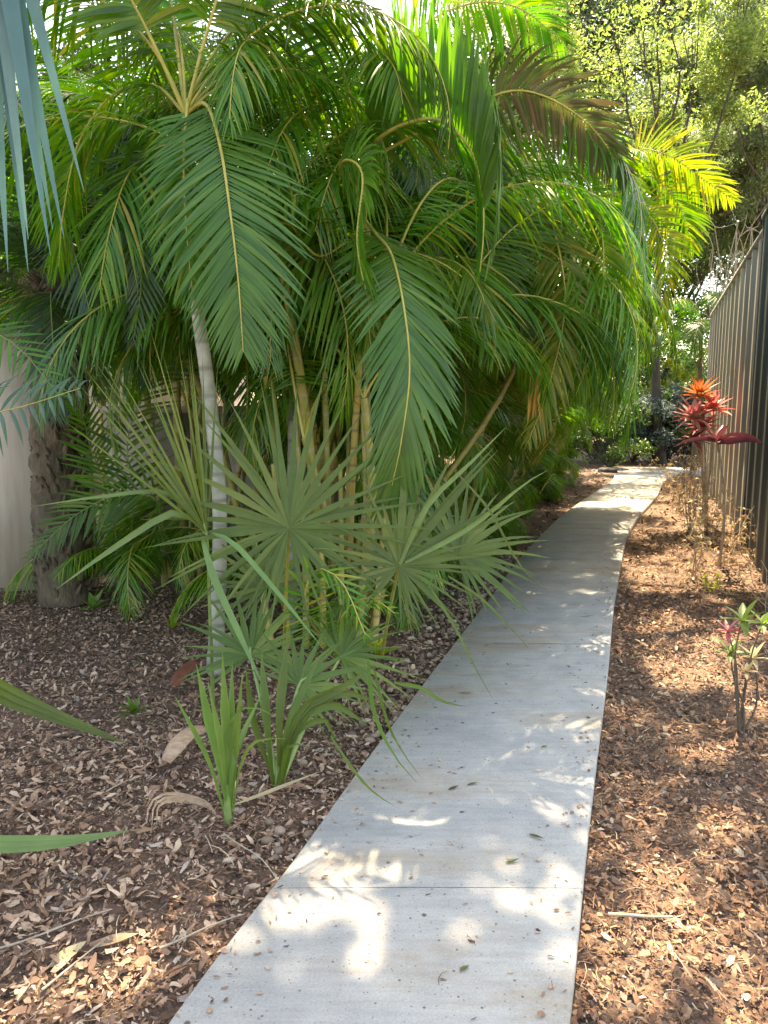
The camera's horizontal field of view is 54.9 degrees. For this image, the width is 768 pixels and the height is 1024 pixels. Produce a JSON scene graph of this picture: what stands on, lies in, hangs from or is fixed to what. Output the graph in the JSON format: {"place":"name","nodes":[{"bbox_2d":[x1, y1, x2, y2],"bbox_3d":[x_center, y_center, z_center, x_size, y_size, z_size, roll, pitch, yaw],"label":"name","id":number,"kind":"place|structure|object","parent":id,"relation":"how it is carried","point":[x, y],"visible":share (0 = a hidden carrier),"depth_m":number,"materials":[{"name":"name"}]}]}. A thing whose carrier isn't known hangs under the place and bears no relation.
{"place":"outdoors","nodes":[
{"label":"outdoors","id":0,"kind":"place"},
{"bbox_2d":[101,554,521,872],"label":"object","id":1,"kind":"object","parent":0,"point":[267,840],"visible":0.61,"depth_m":4.07,"materials":[{"name":"brown wood"}]},
{"bbox_2d":[0,440,767,1023],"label":"ground","id":2,"kind":"structure","parent":0,"point":[656,520],"depth_m":2.94,"materials":[{"name":"brown wood"}]},
{"bbox_2d":[0,0,83,268],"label":"fan palm","id":3,"kind":"object","parent":2,"relation":"on","point":[17,57],"visible":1,"depth_m":1.79,"materials":[{"name":"teal plant"}]},
{"bbox_2d":[0,305,89,454],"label":"young palm","id":4,"kind":"object","parent":2,"relation":"on","point":[40,386],"visible":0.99,"depth_m":3.68,"materials":[{"name":"green plant"}]},
{"bbox_2d":[0,330,98,591],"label":"garden wall","id":5,"kind":"structure","parent":2,"relation":"on","point":[16,532],"depth_m":6.01,"materials":[{"name":"grey paint"}]},
{"bbox_2d":[0,679,127,852],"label":"palm seedling","id":6,"kind":"object","parent":2,"relation":"on","point":[15,698],"visible":1,"depth_m":2.88,"materials":[{"name":"green plant"}]},
{"bbox_2d":[0,12,128,306],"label":"tree","id":7,"kind":"object","parent":2,"relation":"on","point":[70,80],"depth_m":11.89,"materials":[{"name":"green plant"}]},
{"bbox_2d":[0,76,217,534],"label":"areca palm","id":8,"kind":"object","parent":2,"relation":"on","point":[101,421],"depth_m":8.47,"materials":[{"name":"green plant"}]},
{"bbox_2d":[0,257,245,485],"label":"house","id":9,"kind":"structure","parent":2,"relation":"on","point":[166,398],"depth_m":13.86,"materials":[{"name":"grey paint"}]},
{"bbox_2d":[21,345,233,591],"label":"young palm","id":10,"kind":"object","parent":2,"relation":"on","point":[119,515],"visible":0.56,"depth_m":5.14,"materials":[{"name":"green plant"}]},
{"bbox_2d":[0,101,259,608],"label":"date palm","id":11,"kind":"object","parent":2,"relation":"on","point":[46,466],"visible":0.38,"depth_m":5.19,"materials":[{"name":"green plant"}]},
{"bbox_2d":[3,21,338,404],"bbox_3d":[-3.039,-3.961,11.455,6.903,7.798,4.856,0,8,0],"label":"tree","id":12,"kind":"object","parent":2,"relation":"on","point":[85,68],"visible":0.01,"depth_m":10.26,"materials":[{"name":"green plant"}]},
{"bbox_2d":[98,406,343,558],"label":"wall","id":13,"kind":"structure","parent":2,"relation":"on","point":[164,444],"depth_m":7.29,"materials":[{"name":"beige paint"}]},
{"bbox_2d":[173,653,284,826],"bbox_3d":[-0.529,0.824,2.678,0.430,0.662,0.181,1,8,9],"label":"palm seedling","id":14,"kind":"object","parent":2,"relation":"on","point":[226,736],"visible":0.99,"depth_m":2.65,"materials":[{"name":"green plant"}]},
{"bbox_2d":[32,330,432,709],"bbox_3d":[-0.670,0.116,3.379,1.691,1.841,0.841,-3,9,-23],"label":"fan palm","id":15,"kind":"object","parent":2,"relation":"on","point":[295,508],"visible":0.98,"depth_m":3.36,"materials":[{"name":"green plant"}]},
{"bbox_2d":[0,0,477,621],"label":"areca palm","id":16,"kind":"object","parent":2,"relation":"on","point":[236,374],"visible":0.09,"depth_m":5.13,"materials":[{"name":"plant"}]},
{"bbox_2d":[5,0,473,577],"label":"areca palm","id":17,"kind":"object","parent":2,"relation":"on","point":[67,84],"visible":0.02,"depth_m":6.03,"materials":[{"name":"plant"}]},
{"bbox_2d":[25,0,459,676],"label":"palm","id":18,"kind":"object","parent":2,"relation":"on","point":[191,250],"visible":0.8,"depth_m":3.65,"materials":[{"name":"green plant"}]},
{"bbox_2d":[77,39,510,629],"bbox_3d":[-0.480,-1.172,4.830,2.282,3.981,2.720,4,9,29],"label":"palm","id":19,"kind":"object","parent":2,"relation":"on","point":[221,75],"visible":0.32,"depth_m":3.62,"materials":[{"name":"green plant"}]},
{"bbox_2d":[178,577,420,790],"bbox_3d":[-0.402,0.716,3.234,1.149,0.721,0.891,0,8,0],"label":"palm seedling","id":20,"kind":"object","parent":2,"relation":"on","point":[353,657],"visible":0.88,"depth_m":3.22,"materials":[{"name":"green plant"}]},
{"bbox_2d":[0,466,613,1023],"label":"mulch chips","id":21,"kind":"object","parent":2,"relation":"on","point":[72,1010],"visible":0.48,"depth_m":2.85,"materials":[{"name":"brown wood"}]},
{"bbox_2d":[0,909,111,949],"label":"twig","id":22,"kind":"object","parent":21,"relation":"on","point":[24,940],"visible":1,"depth_m":2.07,"materials":[{"name":"brown wood"}]},
{"bbox_2d":[49,941,85,966],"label":"fallen leaf","id":23,"kind":"object","parent":21,"relation":"on","point":[69,953],"visible":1,"depth_m":2.01,"materials":[{"name":"yellow plant"}]},
{"bbox_2d":[41,942,100,991],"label":"twig","id":24,"kind":"object","parent":21,"relation":"on","point":[57,977],"visible":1,"depth_m":1.94,"materials":[{"name":"beige wood"}]},
{"bbox_2d":[79,588,113,609],"bbox_3d":[-2.114,0.649,5.454,0.233,0.137,0.250,0,8,0],"label":"sprout","id":25,"kind":"object","parent":21,"relation":"on","point":[92,602],"visible":0.99,"depth_m":5.44,"materials":[{"name":"green plant"}]},
{"bbox_2d":[93,933,137,946],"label":"fallen leaf","id":26,"kind":"object","parent":21,"relation":"on","point":[121,936],"visible":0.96,"depth_m":2.06,"materials":[{"name":"beige plant"}]},
{"bbox_2d":[106,776,137,791],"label":"twig","id":27,"kind":"object","parent":21,"relation":"on","point":[119,784],"visible":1,"depth_m":2.89,"materials":[{"name":"grey wood"}]},
{"bbox_2d":[116,694,151,718],"bbox_3d":[-1.220,0.935,3.568,0.138,0.094,0.177,2,8,15],"label":"sprout","id":28,"kind":"object","parent":21,"relation":"on","point":[133,707],"visible":1,"depth_m":3.58,"materials":[{"name":"green plant"}]},
{"bbox_2d":[164,615,181,628],"bbox_3d":[-1.418,0.736,4.978,0.128,0.098,0.180,1,8,10],"label":"sprout","id":29,"kind":"object","parent":21,"relation":"on","point":[175,624],"visible":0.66,"depth_m":4.99,"materials":[{"name":"green plant"}]},
{"bbox_2d":[146,792,215,826],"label":"dry leaf","id":30,"kind":"object","parent":21,"relation":"on","point":[178,797],"visible":0.97,"depth_m":2.78,"materials":[{"name":"beige plant"}]},
{"bbox_2d":[161,725,206,762],"bbox_3d":[-0.835,0.975,3.187,0.087,0.087,0.315,4,9,28],"label":"palm sheath","id":31,"kind":"object","parent":21,"relation":"on","point":[179,742],"visible":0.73,"depth_m":3.10,"materials":[{"name":"beige plant"}]},
{"bbox_2d":[169,659,200,686],"bbox_3d":[-1.094,0.871,4.080,0.078,0.045,0.406,0,8,3],"label":"palm sheath","id":32,"kind":"object","parent":21,"relation":"on","point":[187,668],"visible":0.98,"depth_m":4.00,"materials":[{"name":"brown plant"}]},
{"bbox_2d":[159,913,244,949],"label":"twig","id":33,"kind":"object","parent":21,"relation":"on","point":[177,940],"visible":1,"depth_m":2.07,"materials":[{"name":"beige wood"}]},
{"bbox_2d":[223,833,277,880],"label":"twig","id":34,"kind":"object","parent":21,"relation":"on","point":[226,835],"visible":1,"depth_m":2.44,"materials":[{"name":"grey wood"}]},
{"bbox_2d":[235,772,316,804],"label":"fallen leaf","id":35,"kind":"object","parent":21,"relation":"on","point":[270,790],"visible":0.89,"depth_m":2.85,"materials":[{"name":"beige plant"}]},
{"bbox_2d":[365,636,398,654],"bbox_3d":[-0.017,0.793,4.409,0.217,0.142,0.228,0,8,0],"label":"sprout","id":36,"kind":"object","parent":21,"relation":"on","point":[377,644],"visible":0.42,"depth_m":4.43,"materials":[{"name":"green plant"}]},
{"bbox_2d":[0,544,767,1023],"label":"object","id":37,"kind":"object","parent":21,"relation":"on","point":[348,776],"visible":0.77,"depth_m":2.63,"materials":[{"name":"wood"}]},
{"bbox_2d":[0,0,650,648],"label":"areca palm","id":38,"kind":"object","parent":2,"relation":"on","point":[394,406],"visible":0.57,"depth_m":3.93,"materials":[{"name":"plant"}]},
{"bbox_2d":[0,98,655,607],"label":"areca palm","id":39,"kind":"object","parent":2,"relation":"on","point":[316,290],"visible":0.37,"depth_m":4.09,"materials":[{"name":"plant"}]},
{"bbox_2d":[276,554,399,666],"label":"young palm","id":40,"kind":"object","parent":2,"relation":"on","point":[348,597],"visible":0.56,"depth_m":3.36,"materials":[{"name":"green plant"}]},
{"bbox_2d":[64,95,679,635],"bbox_3d":[-0.019,-0.963,5.766,3.942,3.845,4.406,7,11,41],"label":"areca palm","id":41,"kind":"object","parent":2,"relation":"on","point":[588,287],"visible":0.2,"depth_m":4.89,"materials":[{"name":"plant"}]},
{"bbox_2d":[198,473,546,629],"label":"fan palm","id":42,"kind":"object","parent":2,"relation":"on","point":[488,547],"visible":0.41,"depth_m":3.91,"materials":[{"name":"green plant"}]},
{"bbox_2d":[181,98,588,538],"bbox_3d":[0.013,-2.086,8.654,4.844,5.426,4.539,0,8,0],"label":"areca palm","id":43,"kind":"object","parent":2,"relation":"on","point":[487,490],"depth_m":7.81,"materials":[{"name":"plant"}]},
{"bbox_2d":[314,430,550,806],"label":"fan palm","id":44,"kind":"object","parent":2,"relation":"on","point":[400,552],"visible":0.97,"depth_m":3.35,"materials":[{"name":"green plant"}]},
{"bbox_2d":[278,11,608,238],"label":"tree","id":45,"kind":"object","parent":2,"relation":"on","point":[507,51],"visible":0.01,"depth_m":11.57,"materials":[{"name":"green plant"}]},
{"bbox_2d":[285,128,658,582],"bbox_3d":[0.474,-1.153,7.468,4.074,4.029,4.071,0,8,0],"label":"areca palm","id":46,"kind":"object","parent":2,"relation":"on","point":[511,437],"visible":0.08,"depth_m":7.60,"materials":[{"name":"plant"}]},
{"bbox_2d":[358,215,659,535],"bbox_3d":[1.125,-1.606,9.593,4.132,4.254,4.104,-7,11,-42],"label":"areca palm","id":47,"kind":"object","parent":2,"relation":"on","point":[505,491],"visible":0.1,"depth_m":9.18,"materials":[{"name":"plant"}]},
{"bbox_2d":[403,0,674,184],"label":"tree","id":48,"kind":"object","parent":2,"relation":"on","point":[579,37],"visible":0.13,"depth_m":19.47,"materials":[{"name":"green plant"}]},
{"bbox_2d":[443,149,675,502],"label":"areca palm","id":49,"kind":"object","parent":2,"relation":"on","point":[554,487],"visible":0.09,"depth_m":11.19,"materials":[{"name":"plant"}]},
{"bbox_2d":[454,323,667,488],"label":"areca palm","id":50,"kind":"object","parent":2,"relation":"on","point":[561,466],"visible":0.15,"depth_m":14.09,"materials":[{"name":"green plant"}]},
{"bbox_2d":[450,0,689,193],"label":"tree","id":51,"kind":"object","parent":2,"relation":"on","point":[584,65],"visible":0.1,"depth_m":28.79,"materials":[{"name":"green plant"}]},
{"bbox_2d":[550,407,612,459],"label":"shrub","id":52,"kind":"object","parent":2,"relation":"on","point":[577,446],"visible":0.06,"depth_m":20.38,"materials":[{"name":"green plant"}]},
{"bbox_2d":[514,129,659,348],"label":"tree","id":53,"kind":"object","parent":2,"relation":"on","point":[541,159],"visible":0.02,"depth_m":15.23,"materials":[{"name":"green plant"}]},
{"bbox_2d":[452,109,743,502],"bbox_3d":[2.178,-2.677,11.360,4.915,5.653,4.178,0,8,0],"label":"areca palm","id":54,"kind":"object","parent":2,"relation":"on","point":[684,201],"visible":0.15,"depth_m":9.81,"materials":[{"name":"plant"}]},
{"bbox_2d":[598,467,628,472],"bbox_3d":[5.477,-1.005,17.660,0.717,0.075,0.717,0,8,0],"label":"utility cover","id":55,"kind":"object","parent":2,"relation":"on","point":[610,469],"visible":0.87,"depth_m":17.45,"materials":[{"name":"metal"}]},
{"bbox_2d":[565,383,661,466],"bbox_3d":[5.596,-2.280,18.776,2.612,2.347,2.358,-7,11,-41],"label":"shrub","id":56,"kind":"object","parent":2,"relation":"on","point":[612,451],"visible":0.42,"depth_m":18.73,"materials":[{"name":"green plant"}]},
{"bbox_2d":[578,390,674,461],"bbox_3d":[6.573,-2.397,21.032,2.899,2.214,3.012,0,8,0],"label":"shrub","id":57,"kind":"object","parent":2,"relation":"on","point":[644,420],"visible":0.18,"depth_m":20.32,"materials":[{"name":"green plant"}]},
{"bbox_2d":[615,407,674,462],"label":"shrub","id":58,"kind":"object","parent":2,"relation":"on","point":[634,458],"visible":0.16,"depth_m":20.07,"materials":[{"name":"green plant"}]},
{"bbox_2d":[531,0,767,382],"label":"tree","id":59,"kind":"object","parent":2,"relation":"on","point":[598,11],"visible":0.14,"depth_m":28.36,"materials":[{"name":"green plant"}]},
{"bbox_2d":[545,0,767,463],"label":"tree","id":60,"kind":"object","parent":2,"relation":"on","point":[730,59],"visible":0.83,"depth_m":17.43,"materials":[{"name":"green plant"}]},
{"bbox_2d":[637,457,678,493],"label":"dry weed","id":61,"kind":"object","parent":2,"relation":"on","point":[667,479],"visible":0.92,"depth_m":13.17,"materials":[{"name":"beige plant"}]},
{"bbox_2d":[622,381,695,463],"bbox_3d":[7.343,-2.416,19.925,2.248,2.279,2.044,7,10,40],"label":"shrub","id":62,"kind":"object","parent":2,"relation":"on","point":[664,440],"visible":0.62,"depth_m":19.44,"materials":[{"name":"green plant"}]},
{"bbox_2d":[640,357,683,418],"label":"shrub","id":63,"kind":"object","parent":2,"relation":"on","point":[669,361],"visible":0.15,"depth_m":20.84,"materials":[{"name":"green plant"}]},
{"bbox_2d":[580,207,746,396],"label":"tree","id":64,"kind":"object","parent":2,"relation":"on","point":[693,287],"visible":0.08,"depth_m":22.95,"materials":[{"name":"green plant"}]},
{"bbox_2d":[626,334,706,396],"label":"shrub","id":65,"kind":"object","parent":2,"relation":"on","point":[661,366],"visible":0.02,"depth_m":31.70,"materials":[{"name":"green plant"}]},
{"bbox_2d":[570,466,767,1023],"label":"mulch shreds","id":66,"kind":"object","parent":2,"relation":"on","point":[676,973],"visible":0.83,"depth_m":2.76,"materials":[{"name":"wood"}]},
{"bbox_2d":[608,912,672,917],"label":"twig","id":67,"kind":"object","parent":66,"relation":"on","point":[613,914],"visible":1,"depth_m":2.15,"materials":[{"name":"beige wood"}]},
{"bbox_2d":[639,385,698,459],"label":"shrub","id":68,"kind":"object","parent":2,"relation":"on","point":[668,452],"visible":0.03,"depth_m":20.95,"materials":[{"name":"green plant"}]},
{"bbox_2d":[631,291,722,470],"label":"areca palm","id":69,"kind":"object","parent":2,"relation":"on","point":[694,333],"visible":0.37,"depth_m":16.70,"materials":[{"name":"green plant"}]},
{"bbox_2d":[652,398,704,462],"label":"shrub","id":70,"kind":"object","parent":2,"relation":"on","point":[684,449],"visible":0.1,"depth_m":20.31,"materials":[{"name":"green plant"}]},
{"bbox_2d":[663,463,698,513],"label":"dry weed","id":71,"kind":"object","parent":2,"relation":"on","point":[680,510],"visible":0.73,"depth_m":10.72,"materials":[{"name":"brown plant"}]},
{"bbox_2d":[661,346,707,466],"bbox_3d":[8.385,-2.713,18.939,2.084,3.148,2.121,0,8,0],"label":"shrub","id":72,"kind":"object","parent":2,"relation":"on","point":[667,394],"visible":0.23,"depth_m":19.09,"materials":[{"name":"green plant"}]},
{"bbox_2d":[604,115,767,381],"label":"tree","id":73,"kind":"object","parent":2,"relation":"on","point":[715,216],"visible":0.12,"depth_m":23.21,"materials":[{"name":"green plant"}]},
{"bbox_2d":[674,362,702,458],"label":"shrub","id":74,"kind":"object","parent":2,"relation":"on","point":[684,377],"visible":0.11,"depth_m":21.76,"materials":[{"name":"green plant"}]},
{"bbox_2d":[671,449,709,495],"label":"dry weed","id":75,"kind":"object","parent":2,"relation":"on","point":[694,481],"visible":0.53,"depth_m":12.66,"materials":[{"name":"brown plant"}]},
{"bbox_2d":[671,446,713,533],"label":"dry weed","id":76,"kind":"object","parent":2,"relation":"on","point":[686,502],"visible":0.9,"depth_m":8.84,"materials":[{"name":"brown plant"}]},
{"bbox_2d":[678,357,706,383],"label":"shrub","id":77,"kind":"object","parent":2,"relation":"on","point":[705,369],"visible":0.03,"depth_m":23.01,"materials":[{"name":"green plant"}]},
{"bbox_2d":[620,0,767,231],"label":"tree","id":78,"kind":"object","parent":2,"relation":"on","point":[750,145],"visible":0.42,"depth_m":20.49,"materials":[{"name":"green plant"}]},
{"bbox_2d":[682,496,716,579],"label":"dry weed","id":79,"kind":"object","parent":2,"relation":"on","point":[695,537],"visible":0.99,"depth_m":6.46,"materials":[{"name":"brown plant"}]},
{"bbox_2d":[671,374,737,522],"bbox_3d":[4.003,-0.780,9.428,0.708,1.929,0.855,8,11,44],"label":"ti plant","id":80,"kind":"object","parent":2,"relation":"on","point":[694,410],"visible":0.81,"depth_m":9.40,"materials":[{"name":"red plant"}]},
{"bbox_2d":[648,164,763,291],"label":"tree","id":81,"kind":"object","parent":2,"relation":"on","point":[723,270],"visible":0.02,"depth_m":28.44,"materials":[{"name":"green plant"}]},
{"bbox_2d":[688,475,736,543],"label":"dry weed","id":82,"kind":"object","parent":2,"relation":"on","point":[711,518],"visible":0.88,"depth_m":8.23,"materials":[{"name":"brown plant"}]},
{"bbox_2d":[701,573,723,592],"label":"plant","id":83,"kind":"object","parent":2,"relation":"on","point":[715,585],"visible":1,"depth_m":6.08,"materials":[{"name":"yellow plant"}]},
{"bbox_2d":[663,1,767,259],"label":"tree","id":84,"kind":"object","parent":2,"relation":"on","point":[688,105],"visible":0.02,"depth_m":29.50,"materials":[{"name":"green plant"}]},
{"bbox_2d":[675,424,762,567],"bbox_3d":[3.113,-0.147,6.959,0.773,1.359,0.324,-3,9,-21],"label":"ti plant","id":85,"kind":"object","parent":2,"relation":"on","point":[719,437],"visible":0.99,"depth_m":6.87,"materials":[{"name":"red plant"}]},
{"bbox_2d":[682,506,756,563],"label":"dry weed","id":86,"kind":"object","parent":2,"relation":"on","point":[728,541],"visible":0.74,"depth_m":7.05,"materials":[{"name":"brown plant"}]},
{"bbox_2d":[691,193,766,352],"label":"bare bush","id":87,"kind":"object","parent":2,"relation":"on","point":[722,288],"visible":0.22,"depth_m":16.43,"materials":[{"name":"plant"}]},
{"bbox_2d":[701,230,761,539],"bbox_3d":[5.356,-1.798,11.497,0.218,3.360,7.833,3,8,20],"label":"metal fence","id":88,"kind":"object","parent":2,"relation":"on","point":[733,314],"visible":0.68,"depth_m":9.93,"materials":[{"name":"grey metal"}]},
{"bbox_2d":[712,597,767,733],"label":"plant","id":89,"kind":"object","parent":2,"relation":"on","point":[743,611],"visible":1,"depth_m":3.40,"materials":[{"name":"green plant"}]},
{"bbox_2d":[729,510,758,563],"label":"dry weed","id":90,"kind":"object","parent":2,"relation":"on","point":[753,552],"visible":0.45,"depth_m":7.03,"materials":[{"name":"brown plant"}]},
{"bbox_2d":[733,561,767,613],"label":"dry weed","id":91,"kind":"object","parent":2,"relation":"on","point":[766,596],"visible":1,"depth_m":5.43,"materials":[{"name":"brown plant"}]},
{"bbox_2d":[741,205,767,583],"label":"metal fence","id":92,"kind":"object","parent":2,"relation":"on","point":[756,489],"visible":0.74,"depth_m":7.26,"materials":[{"name":"grey metal"}]},
{"bbox_2d":[16,0,765,412],"label":"sky","id":93,"kind":"structure","parent":0,"point":[384,4],"materials":[{"name":"white"}]},
{"bbox_2d":[169,467,700,1023],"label":"path","id":94,"kind":"structure","parent":0,"point":[411,941],"depth_m":2.47,"materials":[{"name":"concrete"}]},
{"bbox_2d":[175,497,649,1019],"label":"path litter","id":95,"kind":"object","parent":94,"relation":"on","point":[224,950],"visible":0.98,"depth_m":2.41,"materials":[{"name":"brown plant"}]},
{"bbox_2d":[459,965,468,970],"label":"fallen leaf","id":96,"kind":"object","parent":94,"relation":"on","point":[463,967],"visible":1,"depth_m":1.92,"materials":[{"name":"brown plant"}]},
{"bbox_2d":[505,858,518,862],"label":"fallen leaf","id":97,"kind":"object","parent":94,"relation":"on","point":[511,860],"visible":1,"depth_m":2.37,"materials":[{"name":"green plant"}]}
]}

